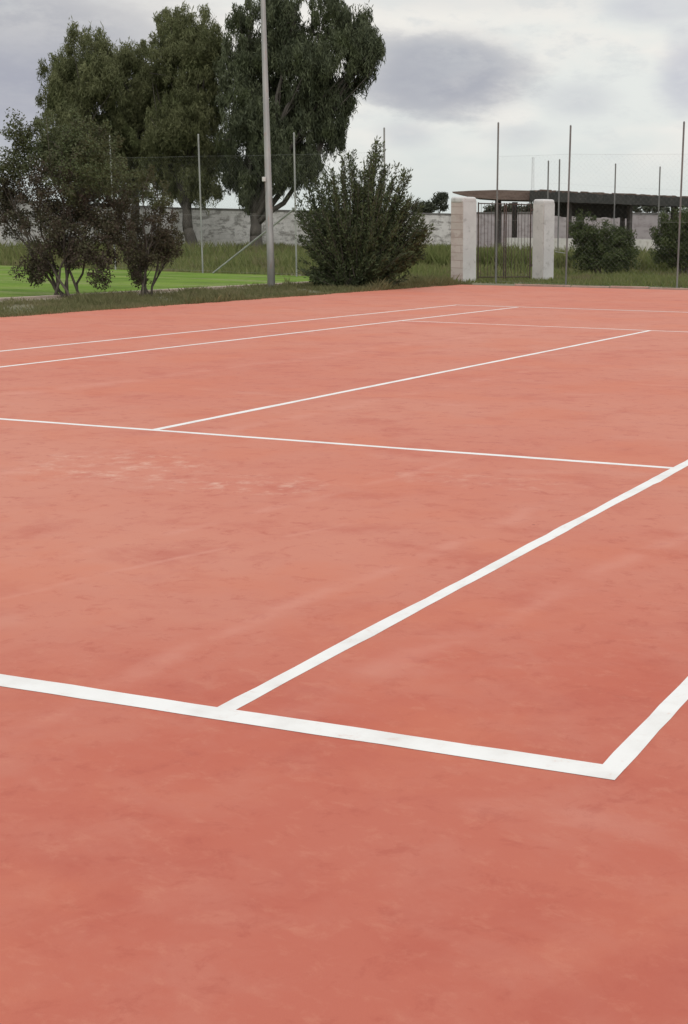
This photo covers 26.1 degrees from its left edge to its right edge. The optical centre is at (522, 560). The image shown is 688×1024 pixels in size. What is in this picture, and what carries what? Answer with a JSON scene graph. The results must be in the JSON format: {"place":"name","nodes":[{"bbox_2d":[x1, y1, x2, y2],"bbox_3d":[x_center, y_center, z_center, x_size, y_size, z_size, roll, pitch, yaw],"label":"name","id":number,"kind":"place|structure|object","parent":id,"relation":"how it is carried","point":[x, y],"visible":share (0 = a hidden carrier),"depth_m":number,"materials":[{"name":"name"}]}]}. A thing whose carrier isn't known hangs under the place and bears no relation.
{"place":"outdoors","nodes":[
{"label":"outdoors","id":0,"kind":"place"},
{"bbox_2d":[0,287,246,301],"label":"path","id":1,"kind":"structure","parent":0,"point":[62,297],"depth_m":30.28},
{"bbox_2d":[0,265,309,297],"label":"lawn","id":2,"kind":"structure","parent":0,"point":[10,286],"depth_m":40.82,"materials":[{"name":"green plant"}]},
{"bbox_2d":[0,272,681,317],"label":"verge","id":3,"kind":"structure","parent":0,"point":[473,283],"depth_m":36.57,"materials":[{"name":"green plant"}]},
{"bbox_2d":[105,164,185,295],"bbox_3d":[-8.234,-7.110,31.780,1.824,2.944,1.445,1,13,-1],"label":"shrub","id":4,"kind":"object","parent":3,"relation":"on","point":[160,244],"visible":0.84,"depth_m":31.67,"materials":[{"name":"green plant"}]},
{"bbox_2d":[260,0,274,286],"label":"lamp post","id":5,"kind":"object","parent":3,"relation":"on","point":[267,179],"visible":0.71,"depth_m":36.65,"materials":[{"name":"metal"}]},
{"bbox_2d":[294,136,434,286],"bbox_3d":[-4.013,-8.775,37.323,3.577,4.075,2.485,1,13,2],"label":"shrub","id":6,"kind":"object","parent":3,"relation":"on","point":[363,239],"visible":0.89,"depth_m":37.08,"materials":[{"name":"green plant"}]},
{"bbox_2d":[451,197,476,281],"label":"gate pillar","id":7,"kind":"structure","parent":3,"relation":"on","point":[463,235],"depth_m":43.13,"materials":[{"name":"paint"}]},
{"bbox_2d":[477,202,532,278],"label":"iron gate","id":8,"kind":"structure","parent":7,"relation":"attached to","point":[505,237],"depth_m":44.52,"materials":[{"name":"black metal"}]},
{"bbox_2d":[0,284,687,1023],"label":"court surface","id":9,"kind":"object","parent":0,"point":[342,658],"visible":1,"depth_m":5.21,"materials":[{"name":"paint"}]},
{"bbox_2d":[0,0,687,214],"label":"sky","id":10,"kind":"structure","parent":0,"point":[615,72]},
{"bbox_2d":[531,157,533,189],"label":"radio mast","id":11,"kind":"object","parent":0,"point":[532,171],"visible":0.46,"depth_m":515.63,"materials":[{"name":"grey metal"}]},
{"label":"ground","id":12,"kind":"structure","parent":0,"visible":0},
{"bbox_2d":[0,107,139,297],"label":"shrub","id":13,"kind":"object","parent":12,"relation":"on","point":[77,215],"visible":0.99,"depth_m":30.64,"materials":[{"name":"green plant"}]},
{"bbox_2d":[30,16,141,207],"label":"eucalyptus tree","id":14,"kind":"object","parent":12,"relation":"on","point":[85,82],"visible":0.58,"depth_m":75.26,"materials":[{"name":"green plant"}]},
{"bbox_2d":[101,36,152,241],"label":"eucalyptus tree","id":15,"kind":"object","parent":12,"relation":"on","point":[131,60],"visible":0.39,"depth_m":78.13,"materials":[{"name":"green plant"}]},
{"bbox_2d":[0,281,308,300],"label":"kerb","id":16,"kind":"structure","parent":12,"relation":"on","point":[43,296],"depth_m":32.54,"materials":[{"name":"concrete"}]},
{"bbox_2d":[126,1,230,248],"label":"eucalyptus tree","id":17,"kind":"object","parent":12,"relation":"on","point":[181,116],"visible":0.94,"depth_m":76.11,"materials":[{"name":"green plant"}]},
{"bbox_2d":[0,200,450,246],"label":"block wall","id":18,"kind":"structure","parent":12,"relation":"on","point":[441,233],"depth_m":87.19,"materials":[{"name":"concrete"}]},
{"bbox_2d":[109,127,384,276],"bbox_3d":[-8.871,-11.404,47.037,11.988,4.529,0.654,9,15,33],"label":"wire fence","id":19,"kind":"object","parent":12,"relation":"on","point":[259,236],"visible":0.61,"depth_m":47.13,"materials":[{"name":"metal"}]},
{"bbox_2d":[212,0,385,247],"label":"eucalyptus tree","id":20,"kind":"object","parent":12,"relation":"on","point":[312,102],"visible":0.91,"depth_m":73.98,"materials":[{"name":"green plant"}]},
{"bbox_2d":[0,237,687,287],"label":"field grass","id":21,"kind":"structure","parent":12,"relation":"on","point":[436,260],"depth_m":54.00,"materials":[{"name":"green plant"}]},
{"bbox_2d":[411,191,449,212],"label":"tree","id":22,"kind":"object","parent":12,"relation":"on","point":[440,199],"visible":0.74,"depth_m":111.66,"materials":[{"name":"green plant"}]},
{"bbox_2d":[483,202,532,211],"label":"tree","id":23,"kind":"object","parent":12,"relation":"on","point":[521,208],"visible":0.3,"depth_m":105.53,"materials":[{"name":"green plant"}]},
{"bbox_2d":[532,199,554,279],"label":"gate pillar","id":24,"kind":"structure","parent":12,"relation":"on","point":[541,263],"depth_m":45.05,"materials":[{"name":"paint"}]},
{"bbox_2d":[453,189,687,245],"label":"pergola","id":25,"kind":"object","parent":12,"relation":"on","point":[623,210],"visible":0.74,"depth_m":74.47,"materials":[{"name":"brown wood"}]},
{"bbox_2d":[476,212,678,247],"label":"rendered wall","id":26,"kind":"structure","parent":12,"relation":"on","point":[642,220],"depth_m":92.06,"materials":[{"name":"paint"}]},
{"bbox_2d":[506,238,661,251],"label":"wall","id":27,"kind":"structure","parent":12,"relation":"on","point":[638,242],"depth_m":64.65,"materials":[{"name":"white paint"}]},
{"bbox_2d":[495,121,687,287],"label":"wire fence","id":28,"kind":"object","parent":12,"relation":"on","point":[567,216],"visible":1,"depth_m":40.28,"materials":[{"name":"metal"}]},
{"bbox_2d":[515,284,687,289],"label":"court kerb","id":29,"kind":"structure","parent":12,"relation":"on","point":[621,287],"depth_m":39.88,"materials":[{"name":"grey concrete"}]},
{"bbox_2d":[567,208,640,273],"bbox_3d":[2.885,-10.762,50.059,2.741,2.466,2.328,6,14,21],"label":"bush","id":30,"kind":"object","parent":12,"relation":"on","point":[609,255],"visible":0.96,"depth_m":49.75,"materials":[{"name":"green plant"}]},
{"bbox_2d":[547,159,665,250],"bbox_3d":[4.548,-15.197,64.829,1.115,4.497,11.185,11,16,37],"label":"wire fence","id":31,"kind":"object","parent":12,"relation":"on","point":[590,185],"visible":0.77,"depth_m":61.12,"materials":[{"name":"metal"}]},
{"bbox_2d":[633,206,670,214],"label":"tree","id":32,"kind":"object","parent":12,"relation":"on","point":[647,209],"visible":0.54,"depth_m":103.58,"materials":[{"name":"green plant"}]},
{"bbox_2d":[648,205,687,275],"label":"bush","id":33,"kind":"object","parent":12,"relation":"on","point":[667,233],"visible":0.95,"depth_m":50.78,"materials":[{"name":"green plant"}]}
]}

